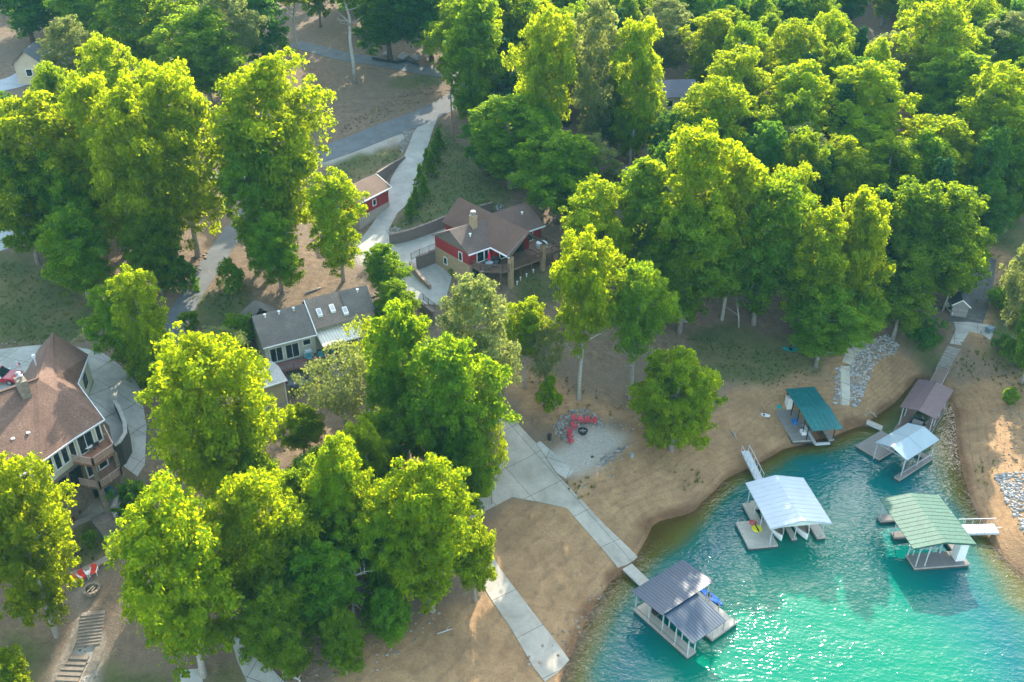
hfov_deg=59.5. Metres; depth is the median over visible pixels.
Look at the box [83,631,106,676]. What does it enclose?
garden wall
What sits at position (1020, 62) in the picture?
broadleaf tree
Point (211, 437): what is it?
broadleaf tree
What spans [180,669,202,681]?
lane end
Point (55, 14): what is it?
broadleaf tree
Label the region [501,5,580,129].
broadleaf tree
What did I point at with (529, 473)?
walkway
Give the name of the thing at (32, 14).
broadleaf tree
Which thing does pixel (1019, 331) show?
broadleaf tree
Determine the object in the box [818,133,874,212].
broadleaf tree
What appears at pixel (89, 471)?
glass door
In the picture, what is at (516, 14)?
broadleaf tree
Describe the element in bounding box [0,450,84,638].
broadleaf tree
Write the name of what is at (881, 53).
broadleaf tree
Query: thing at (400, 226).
grass tufts
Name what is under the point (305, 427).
broadleaf tree
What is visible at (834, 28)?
broadleaf tree
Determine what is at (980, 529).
gangway
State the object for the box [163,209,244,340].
driveway path
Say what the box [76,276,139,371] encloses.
broadleaf tree
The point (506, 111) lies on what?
broadleaf tree
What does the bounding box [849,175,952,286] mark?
broadleaf tree
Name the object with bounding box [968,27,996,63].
broadleaf tree
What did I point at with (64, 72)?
broadleaf tree
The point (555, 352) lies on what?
sparse tree
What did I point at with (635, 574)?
gangway
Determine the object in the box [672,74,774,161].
broadleaf tree
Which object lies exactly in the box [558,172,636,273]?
broadleaf tree
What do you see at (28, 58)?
tan house
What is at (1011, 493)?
riprap
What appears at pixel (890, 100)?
pine tree
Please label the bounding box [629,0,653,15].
broadleaf tree
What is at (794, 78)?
broadleaf tree
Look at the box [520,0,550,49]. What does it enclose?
broadleaf tree
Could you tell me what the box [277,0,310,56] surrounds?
broadleaf tree
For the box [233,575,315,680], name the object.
broadleaf tree
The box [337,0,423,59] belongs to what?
broadleaf tree
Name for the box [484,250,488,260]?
window
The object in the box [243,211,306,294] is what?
broadleaf tree
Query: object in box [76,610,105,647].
stone steps
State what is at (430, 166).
conical evergreen
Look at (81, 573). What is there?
garden chair
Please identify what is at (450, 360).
broadleaf tree
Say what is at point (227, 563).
broadleaf tree
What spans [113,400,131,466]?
retaining wall
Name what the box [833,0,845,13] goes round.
broadleaf tree
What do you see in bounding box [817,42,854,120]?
broadleaf tree
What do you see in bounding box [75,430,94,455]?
glass door
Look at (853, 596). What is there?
water
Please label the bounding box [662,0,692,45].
broadleaf tree
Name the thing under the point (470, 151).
broadleaf tree
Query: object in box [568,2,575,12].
broadleaf tree
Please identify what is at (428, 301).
metal fence
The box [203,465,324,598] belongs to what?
broadleaf tree
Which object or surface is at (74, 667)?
stone steps
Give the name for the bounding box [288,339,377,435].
sparse tree
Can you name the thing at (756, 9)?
broadleaf tree
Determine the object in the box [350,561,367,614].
dead tree
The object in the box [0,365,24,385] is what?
pickup truck
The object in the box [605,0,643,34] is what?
broadleaf tree
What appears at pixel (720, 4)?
broadleaf tree
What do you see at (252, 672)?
lane
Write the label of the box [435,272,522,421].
broadleaf tree
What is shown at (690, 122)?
broadleaf tree
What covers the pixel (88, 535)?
shrub
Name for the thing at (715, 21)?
broadleaf tree
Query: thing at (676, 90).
house
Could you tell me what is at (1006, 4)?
broadleaf tree
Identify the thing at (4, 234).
lane
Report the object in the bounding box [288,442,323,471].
broadleaf tree
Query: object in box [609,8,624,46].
pine tree
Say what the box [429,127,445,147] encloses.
conical evergreen
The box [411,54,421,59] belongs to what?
boulder
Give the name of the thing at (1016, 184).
broadleaf tree
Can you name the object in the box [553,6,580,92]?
broadleaf tree
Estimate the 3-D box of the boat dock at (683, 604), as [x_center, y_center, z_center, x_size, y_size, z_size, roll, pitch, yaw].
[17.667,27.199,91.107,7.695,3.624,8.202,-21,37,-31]
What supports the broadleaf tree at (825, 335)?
on the ground at (558, 566)
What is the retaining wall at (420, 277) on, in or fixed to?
on the ground at (558, 566)
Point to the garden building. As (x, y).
(276, 386)
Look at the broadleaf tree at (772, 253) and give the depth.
121.26 m
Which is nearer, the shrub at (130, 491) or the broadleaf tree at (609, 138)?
the shrub at (130, 491)
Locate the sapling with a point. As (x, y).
(548, 388)
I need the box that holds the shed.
[949,291,970,317]
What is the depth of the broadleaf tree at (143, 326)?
104.09 m
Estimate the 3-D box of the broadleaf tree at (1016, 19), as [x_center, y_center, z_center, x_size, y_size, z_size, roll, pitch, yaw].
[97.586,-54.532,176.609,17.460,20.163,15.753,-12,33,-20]
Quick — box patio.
[283,361,340,384]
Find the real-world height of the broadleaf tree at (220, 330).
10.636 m
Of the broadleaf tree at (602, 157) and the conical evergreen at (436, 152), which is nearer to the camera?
the broadleaf tree at (602, 157)
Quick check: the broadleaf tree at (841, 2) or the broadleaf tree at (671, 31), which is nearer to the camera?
the broadleaf tree at (671, 31)
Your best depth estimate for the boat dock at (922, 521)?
99.01 m
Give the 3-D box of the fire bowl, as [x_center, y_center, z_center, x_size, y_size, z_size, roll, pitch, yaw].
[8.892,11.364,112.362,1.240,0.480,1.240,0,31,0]
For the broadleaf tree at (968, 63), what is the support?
on the ground at (558, 566)
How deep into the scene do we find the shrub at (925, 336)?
130.02 m
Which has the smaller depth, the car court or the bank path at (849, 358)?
the car court
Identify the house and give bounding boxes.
[0,333,125,523]
[11,40,51,84]
[239,285,375,384]
[432,197,560,291]
[598,164,634,218]
[651,79,697,129]
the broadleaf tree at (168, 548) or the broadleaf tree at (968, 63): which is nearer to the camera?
the broadleaf tree at (168, 548)
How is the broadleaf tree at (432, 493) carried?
on the ground at (558, 566)
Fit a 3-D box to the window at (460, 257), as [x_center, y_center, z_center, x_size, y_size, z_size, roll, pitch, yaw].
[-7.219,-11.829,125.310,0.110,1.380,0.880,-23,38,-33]
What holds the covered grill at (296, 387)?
on the ground at (558, 566)
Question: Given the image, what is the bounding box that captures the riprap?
[833,334,1023,532]
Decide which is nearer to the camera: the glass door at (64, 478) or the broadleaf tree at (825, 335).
the glass door at (64, 478)
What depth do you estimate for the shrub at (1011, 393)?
120.04 m
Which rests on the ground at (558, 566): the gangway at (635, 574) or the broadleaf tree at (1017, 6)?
the broadleaf tree at (1017, 6)
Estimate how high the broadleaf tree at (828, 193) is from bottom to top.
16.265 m
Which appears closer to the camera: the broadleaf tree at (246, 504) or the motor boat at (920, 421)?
the broadleaf tree at (246, 504)
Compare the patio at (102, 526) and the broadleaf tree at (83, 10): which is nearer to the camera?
the patio at (102, 526)
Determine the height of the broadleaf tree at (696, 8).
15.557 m
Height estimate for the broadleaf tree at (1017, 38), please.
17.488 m
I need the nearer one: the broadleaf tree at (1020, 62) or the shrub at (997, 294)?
the shrub at (997, 294)
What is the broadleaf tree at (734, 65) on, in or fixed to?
on the ground at (558, 566)
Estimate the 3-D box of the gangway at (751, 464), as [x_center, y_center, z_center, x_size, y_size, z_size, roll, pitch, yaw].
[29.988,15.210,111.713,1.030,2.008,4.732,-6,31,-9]
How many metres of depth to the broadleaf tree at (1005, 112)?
147.30 m
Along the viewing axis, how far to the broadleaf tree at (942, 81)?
161.03 m
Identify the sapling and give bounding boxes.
[534,372,563,419]
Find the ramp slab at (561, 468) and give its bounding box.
[536,441,573,478]
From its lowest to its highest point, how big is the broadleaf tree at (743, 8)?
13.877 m
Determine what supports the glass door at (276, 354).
in the grey house at (284, 338)
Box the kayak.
[701,589,722,605]
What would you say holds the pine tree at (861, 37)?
on the ground at (558, 566)
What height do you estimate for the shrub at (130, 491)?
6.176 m
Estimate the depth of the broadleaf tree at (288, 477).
82.62 m
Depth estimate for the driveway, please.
139.03 m
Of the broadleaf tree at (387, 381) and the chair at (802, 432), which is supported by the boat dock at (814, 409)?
the chair at (802, 432)
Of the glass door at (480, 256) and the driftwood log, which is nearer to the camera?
the driftwood log
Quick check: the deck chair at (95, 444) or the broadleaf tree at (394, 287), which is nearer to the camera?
the deck chair at (95, 444)
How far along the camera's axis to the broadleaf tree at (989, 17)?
176.74 m
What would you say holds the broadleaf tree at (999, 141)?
on the ground at (558, 566)
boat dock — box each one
[631,559,736,659]
[735,475,831,550]
[776,386,842,445]
[856,423,938,481]
[877,493,976,570]
[894,379,952,432]
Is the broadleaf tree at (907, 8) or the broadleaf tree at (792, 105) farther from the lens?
the broadleaf tree at (907, 8)
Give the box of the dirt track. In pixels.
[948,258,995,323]
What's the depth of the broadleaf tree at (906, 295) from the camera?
126.55 m
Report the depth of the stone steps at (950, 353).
130.21 m
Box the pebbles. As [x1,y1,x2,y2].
[286,403,661,681]
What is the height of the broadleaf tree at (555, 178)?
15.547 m
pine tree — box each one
[489,38,514,96]
[504,70,524,128]
[553,72,571,127]
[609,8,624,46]
[735,42,753,121]
[803,52,817,60]
[820,83,856,140]
[848,25,868,65]
[856,188,894,287]
[868,97,893,130]
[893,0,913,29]
[928,156,956,230]
[931,110,942,135]
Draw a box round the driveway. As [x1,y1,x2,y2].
[359,118,451,304]
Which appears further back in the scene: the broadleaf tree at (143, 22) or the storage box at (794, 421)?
the broadleaf tree at (143, 22)
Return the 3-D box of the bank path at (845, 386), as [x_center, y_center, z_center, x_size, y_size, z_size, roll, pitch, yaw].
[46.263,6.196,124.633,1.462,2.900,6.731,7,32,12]
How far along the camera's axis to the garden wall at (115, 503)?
97.58 m
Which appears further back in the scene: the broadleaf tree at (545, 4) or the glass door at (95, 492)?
the broadleaf tree at (545, 4)
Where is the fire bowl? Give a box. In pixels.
[578,427,587,434]
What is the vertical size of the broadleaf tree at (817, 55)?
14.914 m
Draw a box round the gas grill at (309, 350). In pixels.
[303,348,313,357]
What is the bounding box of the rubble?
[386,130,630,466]
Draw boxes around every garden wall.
[52,617,80,681]
[69,514,113,574]
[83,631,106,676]
[110,495,118,517]
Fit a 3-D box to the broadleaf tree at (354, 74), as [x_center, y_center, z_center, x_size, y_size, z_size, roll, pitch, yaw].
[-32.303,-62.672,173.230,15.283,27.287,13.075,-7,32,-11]
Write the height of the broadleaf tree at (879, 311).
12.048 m
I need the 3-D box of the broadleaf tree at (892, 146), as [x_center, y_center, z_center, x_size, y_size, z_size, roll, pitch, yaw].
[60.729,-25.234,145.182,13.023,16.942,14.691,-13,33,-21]
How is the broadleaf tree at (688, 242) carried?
on the ground at (558, 566)
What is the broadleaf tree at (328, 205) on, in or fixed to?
on the ground at (558, 566)
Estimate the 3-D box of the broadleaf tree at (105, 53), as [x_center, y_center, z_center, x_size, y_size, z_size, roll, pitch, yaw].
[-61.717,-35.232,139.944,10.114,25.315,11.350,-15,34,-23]
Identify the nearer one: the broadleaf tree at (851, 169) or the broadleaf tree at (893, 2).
the broadleaf tree at (851, 169)
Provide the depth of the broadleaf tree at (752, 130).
145.02 m
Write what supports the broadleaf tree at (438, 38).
on the ground at (558, 566)
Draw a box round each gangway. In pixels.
[623,564,648,585]
[741,445,763,479]
[866,420,882,430]
[930,366,948,383]
[958,518,1001,534]
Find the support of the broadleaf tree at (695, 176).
on the ground at (558, 566)
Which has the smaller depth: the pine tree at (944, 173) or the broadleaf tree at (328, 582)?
the broadleaf tree at (328, 582)
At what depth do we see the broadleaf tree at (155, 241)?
118.34 m
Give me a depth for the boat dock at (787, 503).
102.14 m
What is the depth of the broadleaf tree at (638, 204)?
122.20 m
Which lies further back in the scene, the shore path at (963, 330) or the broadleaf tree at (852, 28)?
the broadleaf tree at (852, 28)
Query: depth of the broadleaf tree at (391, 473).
84.31 m
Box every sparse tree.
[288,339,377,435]
[342,314,388,379]
[481,410,508,503]
[524,315,565,401]
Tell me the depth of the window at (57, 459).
92.35 m
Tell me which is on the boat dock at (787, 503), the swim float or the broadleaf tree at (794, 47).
the swim float
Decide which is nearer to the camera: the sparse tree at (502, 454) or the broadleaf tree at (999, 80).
the sparse tree at (502, 454)
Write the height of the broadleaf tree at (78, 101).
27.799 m
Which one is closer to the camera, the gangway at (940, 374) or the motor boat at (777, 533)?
the motor boat at (777, 533)
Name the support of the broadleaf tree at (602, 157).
on the ground at (558, 566)
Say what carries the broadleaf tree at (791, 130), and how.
on the ground at (558, 566)
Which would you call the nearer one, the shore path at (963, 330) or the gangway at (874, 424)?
the gangway at (874, 424)
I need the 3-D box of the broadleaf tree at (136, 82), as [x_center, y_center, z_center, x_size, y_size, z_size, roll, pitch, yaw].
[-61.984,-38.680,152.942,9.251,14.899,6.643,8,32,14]
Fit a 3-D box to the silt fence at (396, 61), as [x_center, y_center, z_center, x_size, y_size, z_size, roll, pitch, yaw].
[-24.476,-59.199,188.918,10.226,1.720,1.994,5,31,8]
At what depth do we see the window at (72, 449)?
93.94 m
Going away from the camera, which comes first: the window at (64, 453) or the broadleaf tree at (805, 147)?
the window at (64, 453)
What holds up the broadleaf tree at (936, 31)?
on the ground at (558, 566)
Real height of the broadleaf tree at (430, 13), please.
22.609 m
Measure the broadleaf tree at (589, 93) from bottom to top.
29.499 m
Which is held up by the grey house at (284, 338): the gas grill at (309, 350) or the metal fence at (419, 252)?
the gas grill at (309, 350)
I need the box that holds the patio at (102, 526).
[90,508,127,537]
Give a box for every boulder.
[397,52,408,59]
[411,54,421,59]
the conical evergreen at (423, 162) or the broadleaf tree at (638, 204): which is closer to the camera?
the broadleaf tree at (638, 204)
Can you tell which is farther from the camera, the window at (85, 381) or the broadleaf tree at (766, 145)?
the broadleaf tree at (766, 145)
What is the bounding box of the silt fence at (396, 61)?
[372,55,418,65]
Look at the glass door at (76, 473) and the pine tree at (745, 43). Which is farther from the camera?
the pine tree at (745, 43)
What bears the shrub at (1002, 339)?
on the ground at (558, 566)
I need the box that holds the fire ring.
[82,581,100,596]
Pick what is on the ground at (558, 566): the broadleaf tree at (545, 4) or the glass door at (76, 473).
the broadleaf tree at (545, 4)
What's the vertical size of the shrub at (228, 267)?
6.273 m
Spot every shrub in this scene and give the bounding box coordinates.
[78,529,96,548]
[104,478,147,523]
[126,360,147,388]
[158,252,199,293]
[176,310,199,331]
[216,257,244,295]
[220,311,256,346]
[905,317,948,352]
[983,285,1009,309]
[990,331,1010,355]
[999,337,1021,367]
[1001,386,1021,404]
[1002,293,1022,316]
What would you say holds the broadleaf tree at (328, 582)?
on the ground at (558, 566)
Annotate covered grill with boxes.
[290,384,301,394]
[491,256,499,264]
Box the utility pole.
[446,88,454,136]
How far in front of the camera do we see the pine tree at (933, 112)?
151.75 m
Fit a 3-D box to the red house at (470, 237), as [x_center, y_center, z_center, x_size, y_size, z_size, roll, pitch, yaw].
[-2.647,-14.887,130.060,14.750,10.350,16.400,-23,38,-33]
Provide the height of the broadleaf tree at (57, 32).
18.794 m
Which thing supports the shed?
on the ground at (558, 566)
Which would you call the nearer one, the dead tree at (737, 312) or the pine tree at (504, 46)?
the dead tree at (737, 312)
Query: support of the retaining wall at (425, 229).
on the ground at (558, 566)
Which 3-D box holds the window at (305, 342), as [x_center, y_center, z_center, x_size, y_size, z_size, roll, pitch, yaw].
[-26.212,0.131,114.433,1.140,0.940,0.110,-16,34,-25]
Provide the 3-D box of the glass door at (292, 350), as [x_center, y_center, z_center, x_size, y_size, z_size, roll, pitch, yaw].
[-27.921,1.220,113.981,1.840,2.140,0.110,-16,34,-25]
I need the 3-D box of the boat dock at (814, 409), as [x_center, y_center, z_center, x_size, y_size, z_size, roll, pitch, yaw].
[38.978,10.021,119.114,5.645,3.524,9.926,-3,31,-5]
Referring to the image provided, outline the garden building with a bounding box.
[225,361,287,421]
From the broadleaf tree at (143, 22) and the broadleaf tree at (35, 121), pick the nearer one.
the broadleaf tree at (35, 121)
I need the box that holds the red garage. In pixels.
[344,174,391,229]
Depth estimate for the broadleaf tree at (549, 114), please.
143.82 m
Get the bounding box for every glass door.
[54,476,70,501]
[68,465,83,488]
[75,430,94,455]
[85,466,97,478]
[92,489,98,498]
[98,459,108,470]
[269,346,283,362]
[284,342,300,359]
[476,251,483,262]
[513,241,523,254]
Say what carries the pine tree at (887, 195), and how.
on the ground at (558, 566)
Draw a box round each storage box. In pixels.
[791,418,797,424]
[985,325,994,332]
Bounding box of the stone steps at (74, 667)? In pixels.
[55,654,89,681]
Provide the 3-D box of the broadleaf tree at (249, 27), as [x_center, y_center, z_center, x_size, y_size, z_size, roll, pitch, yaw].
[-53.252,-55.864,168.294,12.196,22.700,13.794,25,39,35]
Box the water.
[577,408,1023,681]
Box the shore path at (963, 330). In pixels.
[950,322,992,344]
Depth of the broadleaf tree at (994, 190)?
140.77 m
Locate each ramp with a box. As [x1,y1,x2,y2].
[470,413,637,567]
[485,554,568,681]
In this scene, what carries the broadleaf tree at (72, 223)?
on the ground at (558, 566)
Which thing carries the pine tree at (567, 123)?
on the ground at (558, 566)
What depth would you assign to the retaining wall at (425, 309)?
121.59 m
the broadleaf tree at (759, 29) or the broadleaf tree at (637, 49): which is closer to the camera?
the broadleaf tree at (637, 49)
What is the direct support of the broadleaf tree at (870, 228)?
on the ground at (558, 566)
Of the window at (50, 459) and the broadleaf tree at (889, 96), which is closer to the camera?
the window at (50, 459)
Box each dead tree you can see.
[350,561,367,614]
[721,298,747,327]
[942,284,952,311]
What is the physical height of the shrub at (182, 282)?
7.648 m
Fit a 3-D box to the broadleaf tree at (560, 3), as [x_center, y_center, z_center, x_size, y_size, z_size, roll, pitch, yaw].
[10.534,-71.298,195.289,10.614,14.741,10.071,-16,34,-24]
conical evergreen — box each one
[403,197,419,220]
[410,186,423,209]
[412,163,426,187]
[417,173,430,199]
[421,148,428,169]
[424,149,440,176]
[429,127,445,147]
[429,139,443,162]
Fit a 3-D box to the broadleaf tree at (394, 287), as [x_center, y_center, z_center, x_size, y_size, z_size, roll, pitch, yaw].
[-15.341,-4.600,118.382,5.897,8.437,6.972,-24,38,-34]
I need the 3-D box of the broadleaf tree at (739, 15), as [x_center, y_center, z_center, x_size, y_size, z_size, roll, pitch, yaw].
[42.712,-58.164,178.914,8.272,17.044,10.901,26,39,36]
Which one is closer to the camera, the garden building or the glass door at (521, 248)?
the garden building
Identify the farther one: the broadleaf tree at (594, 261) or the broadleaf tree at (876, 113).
the broadleaf tree at (876, 113)
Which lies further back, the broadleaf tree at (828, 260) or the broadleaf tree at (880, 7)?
the broadleaf tree at (880, 7)
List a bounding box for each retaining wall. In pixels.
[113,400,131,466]
[376,156,405,179]
[389,215,445,244]
[409,261,430,288]
[416,249,435,269]
[418,300,434,325]
[479,202,492,211]
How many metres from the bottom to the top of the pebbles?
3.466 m
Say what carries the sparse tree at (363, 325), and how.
on the ground at (558, 566)
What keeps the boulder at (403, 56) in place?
on the ground at (558, 566)
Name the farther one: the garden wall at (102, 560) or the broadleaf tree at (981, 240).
the broadleaf tree at (981, 240)
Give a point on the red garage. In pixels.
(377, 186)
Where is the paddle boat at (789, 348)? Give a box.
[783,346,797,351]
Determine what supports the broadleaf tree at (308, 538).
on the ground at (558, 566)
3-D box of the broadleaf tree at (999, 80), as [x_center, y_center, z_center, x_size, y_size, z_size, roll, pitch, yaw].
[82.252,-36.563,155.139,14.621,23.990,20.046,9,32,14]
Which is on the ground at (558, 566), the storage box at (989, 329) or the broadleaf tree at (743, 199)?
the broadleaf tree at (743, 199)
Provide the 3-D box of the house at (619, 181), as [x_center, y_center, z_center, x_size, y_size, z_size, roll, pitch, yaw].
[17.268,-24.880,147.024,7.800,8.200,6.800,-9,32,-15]
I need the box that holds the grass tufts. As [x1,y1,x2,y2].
[0,122,820,564]
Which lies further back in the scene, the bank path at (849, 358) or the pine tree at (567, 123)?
the pine tree at (567, 123)
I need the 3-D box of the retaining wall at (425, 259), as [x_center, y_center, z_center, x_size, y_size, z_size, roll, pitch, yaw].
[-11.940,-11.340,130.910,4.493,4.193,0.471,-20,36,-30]
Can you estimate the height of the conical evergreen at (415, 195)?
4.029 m
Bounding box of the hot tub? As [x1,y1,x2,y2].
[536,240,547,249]
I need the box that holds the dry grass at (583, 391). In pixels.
[330,82,1020,419]
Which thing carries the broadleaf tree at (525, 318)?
on the ground at (558, 566)
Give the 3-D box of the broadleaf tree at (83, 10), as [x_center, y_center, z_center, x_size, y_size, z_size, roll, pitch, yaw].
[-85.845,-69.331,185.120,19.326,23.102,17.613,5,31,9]
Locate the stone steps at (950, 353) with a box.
[935,345,959,369]
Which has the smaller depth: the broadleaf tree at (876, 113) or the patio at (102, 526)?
the patio at (102, 526)
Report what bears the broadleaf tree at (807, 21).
on the ground at (558, 566)
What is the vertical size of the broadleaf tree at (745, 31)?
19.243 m
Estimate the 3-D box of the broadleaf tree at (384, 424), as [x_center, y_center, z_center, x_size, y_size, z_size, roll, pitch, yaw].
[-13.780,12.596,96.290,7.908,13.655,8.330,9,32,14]
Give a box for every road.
[0,38,171,90]
[169,87,457,196]
[290,41,457,77]
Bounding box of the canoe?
[946,302,952,314]
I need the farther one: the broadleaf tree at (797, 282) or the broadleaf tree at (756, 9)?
the broadleaf tree at (756, 9)
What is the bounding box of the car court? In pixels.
[0,345,146,476]
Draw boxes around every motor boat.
[760,511,784,540]
[793,525,809,539]
[909,415,925,425]
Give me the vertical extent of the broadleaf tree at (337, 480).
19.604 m
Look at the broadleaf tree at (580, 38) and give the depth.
164.82 m
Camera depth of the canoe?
137.68 m
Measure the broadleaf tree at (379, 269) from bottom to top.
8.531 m
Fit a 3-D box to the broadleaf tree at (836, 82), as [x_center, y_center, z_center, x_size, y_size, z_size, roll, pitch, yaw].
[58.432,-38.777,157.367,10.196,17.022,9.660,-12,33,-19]
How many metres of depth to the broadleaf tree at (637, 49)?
145.24 m
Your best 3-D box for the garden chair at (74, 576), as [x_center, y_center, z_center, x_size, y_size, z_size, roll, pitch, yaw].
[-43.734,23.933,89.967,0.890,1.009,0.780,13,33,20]
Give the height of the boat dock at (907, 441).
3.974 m
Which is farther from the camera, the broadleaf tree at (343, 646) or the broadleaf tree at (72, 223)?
the broadleaf tree at (72, 223)
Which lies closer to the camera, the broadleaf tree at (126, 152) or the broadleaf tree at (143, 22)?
the broadleaf tree at (126, 152)
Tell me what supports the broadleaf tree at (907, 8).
on the ground at (558, 566)
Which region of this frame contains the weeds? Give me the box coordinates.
[392,225,1023,498]
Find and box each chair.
[71,573,81,581]
[76,568,88,578]
[89,563,98,576]
[92,441,99,448]
[571,421,577,429]
[800,429,806,435]
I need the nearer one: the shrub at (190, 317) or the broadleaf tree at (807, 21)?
the shrub at (190, 317)
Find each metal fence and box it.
[411,243,434,259]
[423,294,434,307]
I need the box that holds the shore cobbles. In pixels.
[72,373,1023,681]
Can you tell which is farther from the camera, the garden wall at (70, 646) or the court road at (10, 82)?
the court road at (10, 82)
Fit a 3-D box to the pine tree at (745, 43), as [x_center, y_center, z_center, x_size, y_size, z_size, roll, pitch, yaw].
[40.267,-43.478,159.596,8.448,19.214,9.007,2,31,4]
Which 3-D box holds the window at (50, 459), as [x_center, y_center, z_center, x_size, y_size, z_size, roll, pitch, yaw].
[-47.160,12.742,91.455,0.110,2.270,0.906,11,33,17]
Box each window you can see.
[25,69,33,76]
[46,457,55,475]
[52,452,63,470]
[60,446,70,464]
[67,441,77,459]
[83,372,87,388]
[93,424,103,441]
[302,338,310,345]
[443,256,447,265]
[458,251,462,261]
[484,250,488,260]
[666,100,673,106]
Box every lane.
[0,229,22,250]
[232,637,283,681]
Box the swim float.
[752,524,761,531]
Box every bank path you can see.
[840,366,849,405]
[842,335,863,364]
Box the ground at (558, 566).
[0,0,1023,681]
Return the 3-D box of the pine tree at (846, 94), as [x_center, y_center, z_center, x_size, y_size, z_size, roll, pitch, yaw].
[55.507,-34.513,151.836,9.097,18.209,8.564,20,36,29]
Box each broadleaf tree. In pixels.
[0,0,54,43]
[0,89,104,254]
[0,90,19,111]
[0,147,54,265]
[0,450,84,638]
[0,643,33,681]
[28,60,70,108]
[30,60,67,89]
[30,202,116,306]
[31,143,105,251]
[36,14,99,78]
[42,0,124,41]
[48,0,65,21]
[54,69,131,249]
[73,30,142,94]
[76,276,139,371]
[86,68,197,256]
[92,0,197,65]
[102,466,246,681]
[105,263,172,383]
[111,208,187,294]
[132,56,227,256]
[133,77,169,128]
[133,321,296,512]
[136,4,250,110]
[153,334,210,498]
[177,325,250,400]
[194,0,270,74]
[196,46,337,244]
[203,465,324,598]
[210,543,263,611]
[215,133,289,250]
[229,0,297,63]
[232,441,284,481]
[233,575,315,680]
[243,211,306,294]
[260,510,335,590]
[264,466,334,541]
[270,538,367,638]
[271,402,326,453]
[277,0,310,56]
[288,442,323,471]
[301,430,375,577]
[302,0,336,26]
[302,166,369,281]
[317,604,366,677]
[336,0,366,83]
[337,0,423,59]
[340,413,391,481]
[345,405,424,478]
[349,479,383,561]
[352,490,418,593]
[357,468,425,561]
[359,578,413,648]
[361,297,432,464]
[362,242,414,293]
[371,451,484,613]
[372,277,421,316]
[388,331,522,481]
[392,0,443,61]
[414,0,497,84]
[421,421,501,516]
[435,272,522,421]
[440,0,510,119]
[450,0,503,98]
[453,519,498,602]
[456,109,510,175]
[467,93,565,189]
[495,0,541,85]
[497,293,563,388]
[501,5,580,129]
[504,127,601,224]
[509,106,561,169]
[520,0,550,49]
[525,0,558,52]
[549,223,627,400]
[550,0,581,8]
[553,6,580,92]
[556,0,625,139]
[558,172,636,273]
[566,132,623,202]
[567,33,613,111]
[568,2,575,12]
[569,0,597,86]
[593,155,673,275]
[595,59,628,157]
[600,258,683,400]
[604,0,620,29]
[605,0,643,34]
[608,14,666,163]
[619,86,668,158]
[626,345,728,452]
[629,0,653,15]
[635,190,741,333]
[640,0,694,79]
[641,108,686,159]
[645,118,768,322]
[647,135,706,184]
[657,116,704,162]
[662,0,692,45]
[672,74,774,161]
[677,0,715,56]
[677,8,738,83]
[687,43,776,131]
[699,0,749,39]
[705,145,768,320]
[706,5,750,90]
[713,168,826,325]
[718,20,770,71]
[734,19,765,52]
[737,120,794,172]
[737,123,764,154]
[738,0,765,20]
[744,0,783,22]
[752,23,772,75]
[752,58,840,136]
[756,12,786,72]
[757,160,822,277]
[758,18,835,100]
[768,87,827,139]
[771,0,806,26]
[774,19,814,60]
[775,198,870,331]
[777,125,831,207]
[780,120,826,170]
[781,280,884,368]
[785,243,818,325]
[787,0,841,22]
[797,142,840,214]
[807,8,859,62]
[810,47,824,74]
[815,57,921,157]
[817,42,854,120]
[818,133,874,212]
[819,12,857,49]
[819,75,868,138]
[831,56,880,97]
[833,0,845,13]
[834,184,895,309]
[836,278,890,349]
[840,0,868,23]
[840,132,933,210]
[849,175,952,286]
[858,37,893,67]
[865,76,905,128]
[868,30,919,94]
[870,0,898,26]
[871,245,945,340]
[878,113,986,186]
[890,0,982,112]
[891,0,906,12]
[892,0,936,38]
[895,178,990,307]
[896,127,959,192]
[909,46,997,142]
[911,59,954,127]
[938,226,998,297]
[947,60,1023,186]
[951,97,1023,190]
[958,176,1019,247]
[962,0,1001,25]
[965,125,1015,198]
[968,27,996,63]
[975,10,1023,59]
[983,10,1023,68]
[991,31,1023,68]
[997,0,1021,10]
[998,243,1023,358]
[999,136,1023,232]
[1004,56,1023,99]
[1006,0,1023,15]
[1012,303,1023,384]
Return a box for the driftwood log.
[436,626,451,634]
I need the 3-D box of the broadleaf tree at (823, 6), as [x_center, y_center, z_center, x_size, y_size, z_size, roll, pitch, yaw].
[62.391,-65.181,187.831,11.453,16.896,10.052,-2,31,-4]
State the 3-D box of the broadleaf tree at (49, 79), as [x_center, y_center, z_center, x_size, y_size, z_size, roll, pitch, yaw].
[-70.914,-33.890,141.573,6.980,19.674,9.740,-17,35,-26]
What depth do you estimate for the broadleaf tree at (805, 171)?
128.67 m
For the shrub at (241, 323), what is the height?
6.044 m
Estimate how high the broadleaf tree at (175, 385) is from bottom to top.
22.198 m
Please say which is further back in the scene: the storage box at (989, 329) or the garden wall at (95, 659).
the storage box at (989, 329)
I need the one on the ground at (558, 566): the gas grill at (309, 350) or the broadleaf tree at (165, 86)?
the broadleaf tree at (165, 86)
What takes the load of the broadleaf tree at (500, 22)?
on the ground at (558, 566)
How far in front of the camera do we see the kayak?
94.16 m
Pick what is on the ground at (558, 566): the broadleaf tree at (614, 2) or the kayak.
the broadleaf tree at (614, 2)

